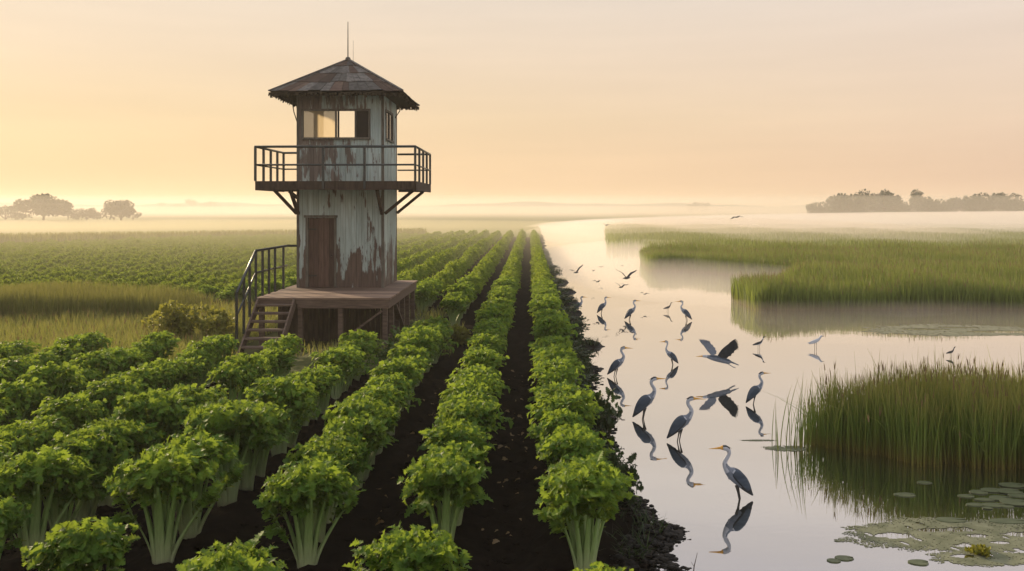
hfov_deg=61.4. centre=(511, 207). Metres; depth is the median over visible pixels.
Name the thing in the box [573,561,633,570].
celery plant
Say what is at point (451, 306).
celery plant
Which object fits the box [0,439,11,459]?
celery plant
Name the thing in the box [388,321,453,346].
bush
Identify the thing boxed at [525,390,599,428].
celery plant
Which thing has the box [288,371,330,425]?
celery plant
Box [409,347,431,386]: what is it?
celery plant
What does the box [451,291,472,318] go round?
celery plant
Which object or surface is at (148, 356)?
celery plant
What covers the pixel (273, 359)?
celery plant
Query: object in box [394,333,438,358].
celery plant
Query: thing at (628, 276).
flying bird
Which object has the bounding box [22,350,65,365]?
celery plant
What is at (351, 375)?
celery plant
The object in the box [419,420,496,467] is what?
celery plant
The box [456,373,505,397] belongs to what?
celery plant
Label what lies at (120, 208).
tree
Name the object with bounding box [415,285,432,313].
celery plant
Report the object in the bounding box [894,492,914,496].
lily pad
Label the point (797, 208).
hills
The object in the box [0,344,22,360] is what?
celery plant
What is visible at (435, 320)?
celery plant
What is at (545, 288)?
celery plant
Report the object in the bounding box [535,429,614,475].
celery plant
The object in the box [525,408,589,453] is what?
celery plant
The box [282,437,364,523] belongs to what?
celery plant
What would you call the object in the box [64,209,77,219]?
tree
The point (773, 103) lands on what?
sky
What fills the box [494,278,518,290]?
celery plant
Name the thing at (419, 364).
celery plant
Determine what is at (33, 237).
boundary grass
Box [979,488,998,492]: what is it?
lily pad
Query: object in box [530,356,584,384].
celery plant
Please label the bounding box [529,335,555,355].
celery plant
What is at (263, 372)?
celery plant
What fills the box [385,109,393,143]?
window
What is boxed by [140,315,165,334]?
bush
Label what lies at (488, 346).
celery plant
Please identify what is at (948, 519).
lily pad
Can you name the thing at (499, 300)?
celery plant
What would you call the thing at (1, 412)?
celery plant
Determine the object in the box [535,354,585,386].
celery plant
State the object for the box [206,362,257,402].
celery plant
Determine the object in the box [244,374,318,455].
celery plant
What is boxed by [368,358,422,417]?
celery plant
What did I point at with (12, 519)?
celery plant
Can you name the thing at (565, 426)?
celery plant
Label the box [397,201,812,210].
hills
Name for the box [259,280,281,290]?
celery plant
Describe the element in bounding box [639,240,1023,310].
reed meadow
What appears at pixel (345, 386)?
celery plant
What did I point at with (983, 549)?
water plant
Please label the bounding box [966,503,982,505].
lily pad
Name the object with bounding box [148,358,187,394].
celery plant
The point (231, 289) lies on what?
celery plant
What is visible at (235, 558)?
celery plant
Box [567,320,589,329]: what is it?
bank weed
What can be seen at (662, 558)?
mud lump
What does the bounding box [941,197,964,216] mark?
tree
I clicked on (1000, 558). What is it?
duckweed
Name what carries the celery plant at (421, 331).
on the ground at (224, 525)
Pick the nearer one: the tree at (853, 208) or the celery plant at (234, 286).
the celery plant at (234, 286)
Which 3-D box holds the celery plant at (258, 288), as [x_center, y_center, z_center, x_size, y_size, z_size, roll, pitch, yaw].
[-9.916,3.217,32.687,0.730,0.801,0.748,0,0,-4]
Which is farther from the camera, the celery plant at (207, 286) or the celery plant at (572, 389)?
the celery plant at (207, 286)
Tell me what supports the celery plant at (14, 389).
on the ground at (224, 525)
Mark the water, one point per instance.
(798, 510)
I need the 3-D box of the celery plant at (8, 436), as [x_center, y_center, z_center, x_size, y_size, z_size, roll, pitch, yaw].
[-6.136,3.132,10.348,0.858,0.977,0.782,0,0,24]
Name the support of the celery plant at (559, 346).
on the ground at (224, 525)
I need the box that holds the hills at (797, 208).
[710,202,1001,210]
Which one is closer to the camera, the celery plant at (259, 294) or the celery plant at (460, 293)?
the celery plant at (460, 293)
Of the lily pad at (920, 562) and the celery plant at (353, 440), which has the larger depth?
the celery plant at (353, 440)
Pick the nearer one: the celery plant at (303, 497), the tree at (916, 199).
the celery plant at (303, 497)
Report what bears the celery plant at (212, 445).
on the ground at (224, 525)
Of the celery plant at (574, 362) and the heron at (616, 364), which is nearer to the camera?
the celery plant at (574, 362)
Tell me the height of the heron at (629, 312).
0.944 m
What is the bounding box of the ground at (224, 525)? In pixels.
[0,211,1023,570]
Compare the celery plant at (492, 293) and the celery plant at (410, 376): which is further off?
the celery plant at (492, 293)
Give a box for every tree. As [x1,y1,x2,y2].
[0,205,30,219]
[6,193,73,219]
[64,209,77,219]
[70,208,101,219]
[99,199,136,220]
[127,212,141,219]
[166,204,185,211]
[176,199,206,211]
[199,201,221,211]
[686,202,698,212]
[693,202,709,212]
[804,201,830,216]
[822,196,843,216]
[827,193,867,217]
[849,189,878,216]
[867,189,902,216]
[884,196,911,216]
[906,189,931,216]
[917,198,951,217]
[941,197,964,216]
[947,195,972,216]
[962,193,995,217]
[987,192,1007,216]
[997,193,1023,216]
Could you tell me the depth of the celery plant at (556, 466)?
9.13 m
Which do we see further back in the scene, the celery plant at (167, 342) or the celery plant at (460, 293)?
the celery plant at (460, 293)
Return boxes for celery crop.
[0,228,554,295]
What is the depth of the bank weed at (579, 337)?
23.41 m
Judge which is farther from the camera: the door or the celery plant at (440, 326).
the door
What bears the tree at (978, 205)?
on the ground at (224, 525)
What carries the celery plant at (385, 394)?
on the ground at (224, 525)
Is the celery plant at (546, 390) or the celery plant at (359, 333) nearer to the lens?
the celery plant at (546, 390)
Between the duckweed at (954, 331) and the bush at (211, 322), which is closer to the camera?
the bush at (211, 322)
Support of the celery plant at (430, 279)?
on the ground at (224, 525)
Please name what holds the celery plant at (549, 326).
on the ground at (224, 525)
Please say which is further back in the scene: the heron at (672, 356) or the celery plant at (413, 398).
the heron at (672, 356)
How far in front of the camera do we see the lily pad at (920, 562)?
9.07 m
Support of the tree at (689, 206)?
on the ground at (224, 525)
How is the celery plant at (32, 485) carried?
on the ground at (224, 525)
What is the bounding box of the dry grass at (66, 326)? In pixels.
[0,295,277,370]
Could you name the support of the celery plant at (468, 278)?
on the ground at (224, 525)
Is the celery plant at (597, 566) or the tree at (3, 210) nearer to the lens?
the celery plant at (597, 566)
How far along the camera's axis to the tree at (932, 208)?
303.83 m
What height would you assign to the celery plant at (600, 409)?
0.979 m
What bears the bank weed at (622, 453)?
on the ground at (224, 525)
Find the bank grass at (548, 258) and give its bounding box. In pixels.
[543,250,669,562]
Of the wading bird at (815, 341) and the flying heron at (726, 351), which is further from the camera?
the wading bird at (815, 341)
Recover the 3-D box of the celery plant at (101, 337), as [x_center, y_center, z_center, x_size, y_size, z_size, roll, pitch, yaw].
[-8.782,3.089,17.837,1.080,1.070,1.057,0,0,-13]
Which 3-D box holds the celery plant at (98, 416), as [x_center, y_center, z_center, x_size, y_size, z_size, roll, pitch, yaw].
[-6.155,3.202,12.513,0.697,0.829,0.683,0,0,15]
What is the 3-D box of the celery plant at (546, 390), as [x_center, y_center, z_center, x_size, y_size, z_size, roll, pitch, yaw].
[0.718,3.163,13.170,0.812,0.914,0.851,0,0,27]
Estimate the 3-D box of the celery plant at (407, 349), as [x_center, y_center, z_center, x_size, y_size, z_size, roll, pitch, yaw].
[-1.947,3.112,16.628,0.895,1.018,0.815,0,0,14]
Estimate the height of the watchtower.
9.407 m
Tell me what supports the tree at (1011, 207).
on the ground at (224, 525)
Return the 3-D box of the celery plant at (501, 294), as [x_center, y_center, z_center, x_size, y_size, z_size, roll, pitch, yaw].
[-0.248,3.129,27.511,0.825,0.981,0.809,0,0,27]
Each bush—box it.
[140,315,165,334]
[152,299,213,341]
[198,307,239,335]
[373,336,401,362]
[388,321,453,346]
[447,323,471,345]
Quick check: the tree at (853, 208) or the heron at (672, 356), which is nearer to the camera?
the heron at (672, 356)
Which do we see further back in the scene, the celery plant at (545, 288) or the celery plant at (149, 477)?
the celery plant at (545, 288)
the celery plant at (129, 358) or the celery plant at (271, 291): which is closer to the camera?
the celery plant at (129, 358)
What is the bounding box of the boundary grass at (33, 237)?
[0,227,427,242]
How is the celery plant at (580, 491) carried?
on the ground at (224, 525)
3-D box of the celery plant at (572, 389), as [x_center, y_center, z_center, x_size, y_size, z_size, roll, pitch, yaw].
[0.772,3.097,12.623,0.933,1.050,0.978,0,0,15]
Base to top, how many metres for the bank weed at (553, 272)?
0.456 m
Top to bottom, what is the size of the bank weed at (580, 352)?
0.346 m
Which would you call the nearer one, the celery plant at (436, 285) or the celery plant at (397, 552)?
the celery plant at (397, 552)
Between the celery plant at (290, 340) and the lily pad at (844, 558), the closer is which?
the lily pad at (844, 558)
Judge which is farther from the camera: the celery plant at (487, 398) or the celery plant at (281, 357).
the celery plant at (281, 357)
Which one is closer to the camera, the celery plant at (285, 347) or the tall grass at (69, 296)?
the celery plant at (285, 347)
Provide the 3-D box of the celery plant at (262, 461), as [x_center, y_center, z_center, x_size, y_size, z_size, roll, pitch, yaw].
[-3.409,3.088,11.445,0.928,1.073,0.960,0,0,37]
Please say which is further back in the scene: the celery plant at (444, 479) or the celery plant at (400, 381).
the celery plant at (400, 381)
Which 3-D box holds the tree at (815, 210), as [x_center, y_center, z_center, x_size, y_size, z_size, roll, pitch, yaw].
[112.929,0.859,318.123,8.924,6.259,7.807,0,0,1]
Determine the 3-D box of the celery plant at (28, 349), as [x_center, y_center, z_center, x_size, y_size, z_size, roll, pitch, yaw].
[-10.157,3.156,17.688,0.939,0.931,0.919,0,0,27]
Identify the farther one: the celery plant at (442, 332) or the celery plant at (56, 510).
the celery plant at (442, 332)
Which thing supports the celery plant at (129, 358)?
on the ground at (224, 525)
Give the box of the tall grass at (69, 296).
[0,278,216,321]
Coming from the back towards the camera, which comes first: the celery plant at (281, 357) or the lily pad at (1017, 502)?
the celery plant at (281, 357)
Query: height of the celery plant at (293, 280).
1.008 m
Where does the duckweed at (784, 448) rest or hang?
on the water
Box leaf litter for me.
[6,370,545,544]
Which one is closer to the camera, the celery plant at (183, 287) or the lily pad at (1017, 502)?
the lily pad at (1017, 502)
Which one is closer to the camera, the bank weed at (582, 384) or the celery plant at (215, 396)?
the celery plant at (215, 396)
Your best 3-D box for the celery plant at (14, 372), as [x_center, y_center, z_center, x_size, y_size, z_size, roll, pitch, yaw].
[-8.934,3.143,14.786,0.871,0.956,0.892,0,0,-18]
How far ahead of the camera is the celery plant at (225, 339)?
17.51 m
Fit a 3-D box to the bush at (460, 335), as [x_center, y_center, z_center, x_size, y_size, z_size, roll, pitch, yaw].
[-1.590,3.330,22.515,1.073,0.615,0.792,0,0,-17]
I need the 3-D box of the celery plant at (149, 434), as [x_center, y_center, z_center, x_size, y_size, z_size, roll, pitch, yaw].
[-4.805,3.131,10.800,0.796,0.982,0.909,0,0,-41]
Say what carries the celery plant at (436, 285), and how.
on the ground at (224, 525)
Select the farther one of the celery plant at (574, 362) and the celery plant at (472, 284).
the celery plant at (472, 284)
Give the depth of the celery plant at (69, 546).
6.90 m
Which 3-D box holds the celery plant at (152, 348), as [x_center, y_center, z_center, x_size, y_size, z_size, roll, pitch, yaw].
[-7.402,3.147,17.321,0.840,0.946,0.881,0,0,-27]
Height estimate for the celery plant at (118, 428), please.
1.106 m
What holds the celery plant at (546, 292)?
on the ground at (224, 525)
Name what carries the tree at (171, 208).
on the ground at (224, 525)
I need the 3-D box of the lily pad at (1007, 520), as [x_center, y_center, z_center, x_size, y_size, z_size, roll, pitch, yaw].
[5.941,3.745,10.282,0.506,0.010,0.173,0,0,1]
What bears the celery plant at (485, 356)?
on the ground at (224, 525)
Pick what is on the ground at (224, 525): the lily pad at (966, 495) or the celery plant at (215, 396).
the celery plant at (215, 396)
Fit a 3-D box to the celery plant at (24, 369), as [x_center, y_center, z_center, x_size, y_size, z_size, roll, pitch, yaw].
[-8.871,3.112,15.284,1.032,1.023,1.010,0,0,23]
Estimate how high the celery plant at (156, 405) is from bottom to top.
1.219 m
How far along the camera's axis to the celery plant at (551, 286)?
29.79 m
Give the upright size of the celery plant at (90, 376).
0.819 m
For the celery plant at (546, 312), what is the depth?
21.84 m
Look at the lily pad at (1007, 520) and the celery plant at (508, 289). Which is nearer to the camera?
the lily pad at (1007, 520)
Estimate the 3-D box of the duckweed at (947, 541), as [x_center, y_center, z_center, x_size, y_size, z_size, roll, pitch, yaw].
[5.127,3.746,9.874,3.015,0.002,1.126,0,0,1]
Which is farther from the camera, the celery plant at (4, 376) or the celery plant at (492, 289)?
the celery plant at (492, 289)
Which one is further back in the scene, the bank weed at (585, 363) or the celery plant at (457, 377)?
the bank weed at (585, 363)
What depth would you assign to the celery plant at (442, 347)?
18.59 m
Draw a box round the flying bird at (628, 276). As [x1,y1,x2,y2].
[616,269,636,278]
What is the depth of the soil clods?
9.91 m
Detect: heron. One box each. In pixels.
[574,296,583,309]
[597,297,610,313]
[607,346,630,375]
[624,300,637,318]
[632,377,665,419]
[662,340,677,364]
[667,396,700,441]
[675,300,691,320]
[696,339,738,367]
[710,445,752,499]
[746,372,767,404]
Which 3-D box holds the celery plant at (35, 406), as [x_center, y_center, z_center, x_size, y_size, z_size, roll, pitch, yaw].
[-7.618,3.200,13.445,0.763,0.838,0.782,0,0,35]
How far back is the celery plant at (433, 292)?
29.76 m
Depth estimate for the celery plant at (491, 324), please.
20.08 m
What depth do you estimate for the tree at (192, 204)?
659.63 m
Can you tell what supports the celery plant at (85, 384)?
on the ground at (224, 525)
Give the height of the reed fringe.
1.163 m
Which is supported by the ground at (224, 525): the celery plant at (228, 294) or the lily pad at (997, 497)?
the celery plant at (228, 294)
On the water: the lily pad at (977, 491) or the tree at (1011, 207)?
the lily pad at (977, 491)
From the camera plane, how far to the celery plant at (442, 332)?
19.55 m
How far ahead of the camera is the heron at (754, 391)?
16.38 m
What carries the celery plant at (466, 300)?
on the ground at (224, 525)
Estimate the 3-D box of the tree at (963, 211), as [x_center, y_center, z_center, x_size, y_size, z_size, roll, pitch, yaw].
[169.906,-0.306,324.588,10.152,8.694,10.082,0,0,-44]
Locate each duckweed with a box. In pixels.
[744,439,772,440]
[763,445,805,450]
[834,516,1023,553]
[861,324,1023,336]
[927,550,1023,566]
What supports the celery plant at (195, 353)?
on the ground at (224, 525)
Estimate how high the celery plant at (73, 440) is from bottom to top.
1.125 m
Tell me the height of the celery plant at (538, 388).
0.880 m
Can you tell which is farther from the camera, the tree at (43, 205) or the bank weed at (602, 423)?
the tree at (43, 205)
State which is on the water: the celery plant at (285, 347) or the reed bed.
the reed bed
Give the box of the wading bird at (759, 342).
[753,336,765,346]
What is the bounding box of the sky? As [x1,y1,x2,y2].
[0,0,1023,206]
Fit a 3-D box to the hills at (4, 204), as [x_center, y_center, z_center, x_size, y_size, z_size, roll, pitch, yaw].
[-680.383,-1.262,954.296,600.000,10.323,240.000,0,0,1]
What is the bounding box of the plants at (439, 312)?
[184,304,463,355]
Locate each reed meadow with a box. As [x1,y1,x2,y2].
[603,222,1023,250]
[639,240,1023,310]
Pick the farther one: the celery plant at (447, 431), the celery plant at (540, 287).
the celery plant at (540, 287)
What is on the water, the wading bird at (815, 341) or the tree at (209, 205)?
the wading bird at (815, 341)
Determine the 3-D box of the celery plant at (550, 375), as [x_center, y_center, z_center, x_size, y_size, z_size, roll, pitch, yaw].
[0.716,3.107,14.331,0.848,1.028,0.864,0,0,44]
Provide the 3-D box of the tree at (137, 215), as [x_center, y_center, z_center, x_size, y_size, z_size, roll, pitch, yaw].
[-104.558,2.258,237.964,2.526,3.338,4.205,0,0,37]
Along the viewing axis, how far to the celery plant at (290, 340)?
17.67 m
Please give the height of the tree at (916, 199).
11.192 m
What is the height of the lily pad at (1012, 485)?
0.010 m
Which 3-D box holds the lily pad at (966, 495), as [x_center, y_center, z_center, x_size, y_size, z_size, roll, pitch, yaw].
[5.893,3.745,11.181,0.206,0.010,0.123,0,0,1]
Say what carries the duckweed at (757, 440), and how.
on the water
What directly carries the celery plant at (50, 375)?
on the ground at (224, 525)
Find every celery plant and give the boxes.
[0,339,41,360]
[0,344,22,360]
[0,354,42,388]
[0,361,21,387]
[0,366,14,387]
[0,377,50,435]
[0,398,24,428]
[0,407,7,425]
[0,420,57,454]
[0,431,28,499]
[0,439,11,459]
[0,444,99,558]
[0,494,34,557]
[13,387,55,425]
[15,413,74,453]
[17,361,84,407]
[17,447,108,528]
[20,516,139,570]
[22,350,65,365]
[31,392,106,444]
[41,343,87,374]
[48,334,100,359]
[50,423,133,520]
[53,372,87,399]
[67,331,113,365]
[68,348,123,388]
[68,368,103,392]
[77,376,138,418]
[77,410,147,507]
[78,401,110,429]
[92,346,145,375]
[103,444,224,564]
[105,364,165,392]
[113,387,189,458]
[114,378,153,419]
[118,417,165,492]
[119,348,152,378]
[127,362,177,391]
[128,340,165,363]
[131,430,248,538]
[139,330,180,361]
[146,393,198,450]
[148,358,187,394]
[156,383,215,436]
[166,358,204,389]
[170,356,208,388]
[172,285,185,291]
[174,347,217,388]
[175,531,287,570]
[180,388,221,434]
[181,397,278,506]
[182,338,231,386]
[195,290,206,296]
[196,288,210,299]
[198,284,214,300]
[198,384,228,405]
[202,334,238,382]
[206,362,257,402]
[209,285,218,300]
[215,290,234,306]
[219,287,240,303]
[220,352,271,402]
[224,284,245,301]
[228,400,289,490]
[230,281,247,303]
[241,399,297,476]
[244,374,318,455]
[249,360,272,390]
[251,282,260,301]
[252,350,279,385]
[253,458,365,568]
[257,288,273,292]
[257,291,267,296]
[258,347,296,386]
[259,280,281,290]
[259,333,306,378]
[262,345,299,375]
[270,394,314,448]
[277,451,349,542]
[278,276,296,284]
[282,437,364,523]
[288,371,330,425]
[293,386,321,437]
[294,365,339,420]
[304,428,373,503]
[308,346,360,399]
[310,362,346,413]
[321,396,399,480]
[322,410,392,489]
[323,344,369,391]
[336,337,378,380]
[338,329,383,374]
[339,381,408,455]
[342,519,472,570]
[343,345,365,384]
[359,372,414,435]
[365,400,400,464]
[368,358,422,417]
[384,354,427,404]
[387,344,433,389]
[392,355,427,368]
[392,360,424,410]
[394,325,443,374]
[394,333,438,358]
[397,388,421,417]
[397,452,492,549]
[399,440,491,525]
[409,327,454,371]
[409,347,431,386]
[412,315,452,333]
[415,282,443,310]
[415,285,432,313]
[417,399,501,450]
[418,277,442,304]
[419,280,442,306]
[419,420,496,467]
[426,291,435,309]
[426,322,453,361]
[428,325,458,363]
[428,418,492,460]
[435,387,513,432]
[435,392,501,426]
[439,297,466,324]
[439,380,495,403]
[442,291,466,313]
[443,282,474,294]
[445,365,501,387]
[448,296,470,324]
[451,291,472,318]
[454,364,510,396]
[456,275,481,287]
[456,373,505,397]
[458,347,509,370]
[463,344,498,356]
[464,281,478,308]
[466,320,508,340]
[467,333,507,355]
[468,363,500,385]
[470,329,507,346]
[474,302,514,322]
[474,327,507,337]
[475,307,514,329]
[475,317,509,333]
[479,297,511,310]
[486,285,516,300]
[486,289,513,303]
[487,279,516,293]
[490,290,514,300]
[492,286,516,295]
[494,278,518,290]
[497,275,518,284]
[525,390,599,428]
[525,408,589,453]
[527,297,563,319]
[528,335,572,354]
[528,364,582,401]
[529,293,556,301]
[529,313,577,337]
[529,325,573,344]
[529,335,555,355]
[529,342,568,365]
[530,282,556,290]
[530,285,550,296]
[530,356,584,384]
[530,379,575,406]
[531,287,559,297]
[532,289,558,297]
[532,295,562,306]
[532,315,578,338]
[533,347,580,366]
[533,450,637,570]
[534,279,553,284]
[534,308,569,321]
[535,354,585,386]
[535,382,594,408]
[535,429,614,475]
[536,383,579,405]
[538,453,627,531]
[539,423,606,463]
[548,395,603,426]
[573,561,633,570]
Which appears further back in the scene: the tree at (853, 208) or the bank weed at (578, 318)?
the tree at (853, 208)
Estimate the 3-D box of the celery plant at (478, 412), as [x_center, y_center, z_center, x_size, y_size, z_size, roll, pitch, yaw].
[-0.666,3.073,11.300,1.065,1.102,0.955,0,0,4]
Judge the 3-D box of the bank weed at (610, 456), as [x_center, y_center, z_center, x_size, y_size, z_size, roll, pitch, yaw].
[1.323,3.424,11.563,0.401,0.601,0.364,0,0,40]
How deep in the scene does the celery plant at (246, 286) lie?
31.27 m
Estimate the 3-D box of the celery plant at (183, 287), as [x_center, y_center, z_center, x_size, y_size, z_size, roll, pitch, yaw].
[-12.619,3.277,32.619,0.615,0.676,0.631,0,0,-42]
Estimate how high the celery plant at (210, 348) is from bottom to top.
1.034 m
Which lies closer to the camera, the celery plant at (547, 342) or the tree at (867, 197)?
the celery plant at (547, 342)
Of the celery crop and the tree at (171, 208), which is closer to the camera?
the celery crop
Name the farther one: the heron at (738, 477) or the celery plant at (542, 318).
the celery plant at (542, 318)
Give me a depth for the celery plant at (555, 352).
15.70 m
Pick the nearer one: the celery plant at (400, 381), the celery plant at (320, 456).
the celery plant at (320, 456)
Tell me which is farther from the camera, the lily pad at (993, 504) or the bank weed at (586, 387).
the bank weed at (586, 387)
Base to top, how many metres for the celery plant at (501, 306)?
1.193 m
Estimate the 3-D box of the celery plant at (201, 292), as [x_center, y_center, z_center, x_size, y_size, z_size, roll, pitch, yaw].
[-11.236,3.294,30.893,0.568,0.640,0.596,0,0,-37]
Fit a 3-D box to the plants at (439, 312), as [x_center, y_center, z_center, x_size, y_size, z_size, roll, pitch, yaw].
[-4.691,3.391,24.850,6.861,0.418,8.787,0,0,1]
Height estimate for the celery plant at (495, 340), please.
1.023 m
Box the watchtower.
[235,27,430,354]
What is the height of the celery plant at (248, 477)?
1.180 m
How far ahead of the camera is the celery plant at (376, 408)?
11.36 m
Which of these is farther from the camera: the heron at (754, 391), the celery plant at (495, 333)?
the celery plant at (495, 333)
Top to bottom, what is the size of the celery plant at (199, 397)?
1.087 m
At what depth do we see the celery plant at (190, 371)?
15.58 m
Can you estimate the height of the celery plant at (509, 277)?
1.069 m
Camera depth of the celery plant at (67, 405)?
11.90 m
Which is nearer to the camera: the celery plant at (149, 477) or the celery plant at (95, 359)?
the celery plant at (149, 477)
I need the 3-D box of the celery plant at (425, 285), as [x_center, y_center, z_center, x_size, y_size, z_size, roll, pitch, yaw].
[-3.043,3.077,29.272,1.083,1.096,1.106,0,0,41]
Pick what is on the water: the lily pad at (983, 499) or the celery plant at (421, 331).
the lily pad at (983, 499)
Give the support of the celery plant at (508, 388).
on the ground at (224, 525)
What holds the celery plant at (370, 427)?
on the ground at (224, 525)
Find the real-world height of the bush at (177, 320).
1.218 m
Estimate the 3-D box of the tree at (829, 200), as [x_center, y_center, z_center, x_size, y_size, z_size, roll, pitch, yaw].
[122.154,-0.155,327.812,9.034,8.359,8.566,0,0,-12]
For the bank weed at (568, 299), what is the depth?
32.87 m
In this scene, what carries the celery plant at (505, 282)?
on the ground at (224, 525)
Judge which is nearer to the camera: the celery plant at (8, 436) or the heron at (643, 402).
the celery plant at (8, 436)
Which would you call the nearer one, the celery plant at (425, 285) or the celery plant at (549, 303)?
the celery plant at (549, 303)
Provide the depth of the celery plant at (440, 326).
19.95 m
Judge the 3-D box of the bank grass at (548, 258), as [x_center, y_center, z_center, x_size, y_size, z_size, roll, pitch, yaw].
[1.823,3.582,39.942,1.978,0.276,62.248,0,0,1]
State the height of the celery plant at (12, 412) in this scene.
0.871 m
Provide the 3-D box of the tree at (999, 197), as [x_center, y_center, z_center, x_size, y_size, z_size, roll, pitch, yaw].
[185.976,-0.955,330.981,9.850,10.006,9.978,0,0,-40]
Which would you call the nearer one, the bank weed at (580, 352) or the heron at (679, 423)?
the heron at (679, 423)
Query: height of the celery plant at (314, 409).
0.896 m
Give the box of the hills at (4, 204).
[0,202,83,205]
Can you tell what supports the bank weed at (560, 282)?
on the ground at (224, 525)
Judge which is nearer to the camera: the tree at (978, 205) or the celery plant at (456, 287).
the celery plant at (456, 287)
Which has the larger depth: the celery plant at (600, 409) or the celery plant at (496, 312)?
the celery plant at (496, 312)
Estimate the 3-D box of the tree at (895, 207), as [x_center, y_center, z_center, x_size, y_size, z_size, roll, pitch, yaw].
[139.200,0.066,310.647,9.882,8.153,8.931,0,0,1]
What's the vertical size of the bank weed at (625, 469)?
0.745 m
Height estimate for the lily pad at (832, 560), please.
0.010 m
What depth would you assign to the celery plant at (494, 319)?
20.74 m
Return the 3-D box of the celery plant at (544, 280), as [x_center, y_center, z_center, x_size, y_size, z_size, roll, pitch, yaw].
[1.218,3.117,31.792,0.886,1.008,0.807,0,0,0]
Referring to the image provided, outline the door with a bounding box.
[309,218,333,286]
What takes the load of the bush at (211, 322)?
on the ground at (224, 525)
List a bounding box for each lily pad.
[827,558,840,562]
[835,555,853,560]
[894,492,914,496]
[908,559,928,565]
[917,481,931,483]
[935,517,966,522]
[957,494,973,497]
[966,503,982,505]
[969,490,987,493]
[974,498,994,500]
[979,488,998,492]
[981,503,1006,506]
[989,495,1011,500]
[989,518,1023,523]
[997,488,1022,493]
[998,482,1023,487]
[999,499,1023,505]
[1002,505,1013,507]
[1008,493,1023,497]
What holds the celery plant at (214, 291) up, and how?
on the ground at (224, 525)
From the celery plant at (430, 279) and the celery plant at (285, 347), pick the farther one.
the celery plant at (430, 279)
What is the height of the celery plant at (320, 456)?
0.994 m
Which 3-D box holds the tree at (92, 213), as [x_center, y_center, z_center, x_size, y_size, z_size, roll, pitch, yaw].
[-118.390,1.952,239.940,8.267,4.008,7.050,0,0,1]
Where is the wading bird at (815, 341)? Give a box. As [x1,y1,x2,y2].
[808,335,822,348]
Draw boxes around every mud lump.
[650,554,677,563]
[659,563,691,570]
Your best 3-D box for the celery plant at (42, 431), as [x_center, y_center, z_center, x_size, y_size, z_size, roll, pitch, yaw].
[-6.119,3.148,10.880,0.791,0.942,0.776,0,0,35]
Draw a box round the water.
[539,225,1023,570]
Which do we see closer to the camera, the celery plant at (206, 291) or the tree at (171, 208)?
the celery plant at (206, 291)
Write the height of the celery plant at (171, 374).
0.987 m
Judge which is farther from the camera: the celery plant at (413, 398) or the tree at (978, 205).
the tree at (978, 205)
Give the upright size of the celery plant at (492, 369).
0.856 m
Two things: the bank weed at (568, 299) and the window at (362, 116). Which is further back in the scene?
the bank weed at (568, 299)
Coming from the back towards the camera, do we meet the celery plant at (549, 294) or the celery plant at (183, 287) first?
the celery plant at (183, 287)
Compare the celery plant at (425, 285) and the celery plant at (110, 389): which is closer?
the celery plant at (110, 389)
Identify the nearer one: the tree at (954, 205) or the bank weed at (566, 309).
the bank weed at (566, 309)
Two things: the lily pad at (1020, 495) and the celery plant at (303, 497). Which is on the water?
the lily pad at (1020, 495)
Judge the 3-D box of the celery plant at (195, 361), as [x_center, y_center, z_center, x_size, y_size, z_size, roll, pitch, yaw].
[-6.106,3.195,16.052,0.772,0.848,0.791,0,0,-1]
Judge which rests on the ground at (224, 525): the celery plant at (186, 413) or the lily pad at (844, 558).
the celery plant at (186, 413)
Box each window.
[301,109,370,139]
[321,111,338,136]
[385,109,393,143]
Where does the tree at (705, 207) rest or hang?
on the ground at (224, 525)
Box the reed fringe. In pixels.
[772,380,815,455]
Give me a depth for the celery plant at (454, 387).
12.83 m
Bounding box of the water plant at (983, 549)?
[964,544,992,557]
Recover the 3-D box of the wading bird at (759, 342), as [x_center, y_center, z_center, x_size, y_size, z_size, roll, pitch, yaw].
[6.525,3.620,22.727,0.355,0.440,0.079,0,0,0]
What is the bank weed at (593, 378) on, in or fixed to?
on the ground at (224, 525)
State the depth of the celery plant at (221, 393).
13.59 m
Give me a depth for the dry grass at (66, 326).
23.75 m
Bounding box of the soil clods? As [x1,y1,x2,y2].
[5,380,648,570]
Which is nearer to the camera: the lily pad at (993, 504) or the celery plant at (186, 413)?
the lily pad at (993, 504)
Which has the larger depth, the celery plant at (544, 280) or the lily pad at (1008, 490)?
the celery plant at (544, 280)
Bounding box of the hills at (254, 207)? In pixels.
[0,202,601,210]
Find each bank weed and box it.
[550,270,558,276]
[553,279,564,284]
[557,294,578,303]
[559,303,581,313]
[562,333,585,340]
[566,316,585,321]
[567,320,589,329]
[571,346,596,360]
[574,377,592,391]
[577,374,602,383]
[579,360,589,370]
[580,383,592,392]
[590,387,622,452]
[604,443,621,468]
[610,452,643,507]
[613,447,627,462]
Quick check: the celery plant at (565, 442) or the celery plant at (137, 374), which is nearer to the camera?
the celery plant at (565, 442)
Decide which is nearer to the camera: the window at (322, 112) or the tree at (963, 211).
the window at (322, 112)
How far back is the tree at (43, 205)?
237.11 m
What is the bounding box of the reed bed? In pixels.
[758,347,1023,470]
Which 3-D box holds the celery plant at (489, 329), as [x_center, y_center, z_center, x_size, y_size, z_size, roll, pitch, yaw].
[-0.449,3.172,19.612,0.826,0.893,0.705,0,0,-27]
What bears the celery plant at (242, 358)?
on the ground at (224, 525)
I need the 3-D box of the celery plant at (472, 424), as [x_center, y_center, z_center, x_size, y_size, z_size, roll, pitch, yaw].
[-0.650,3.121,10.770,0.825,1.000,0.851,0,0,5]
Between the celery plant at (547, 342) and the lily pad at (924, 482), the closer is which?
the lily pad at (924, 482)
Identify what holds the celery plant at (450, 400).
on the ground at (224, 525)

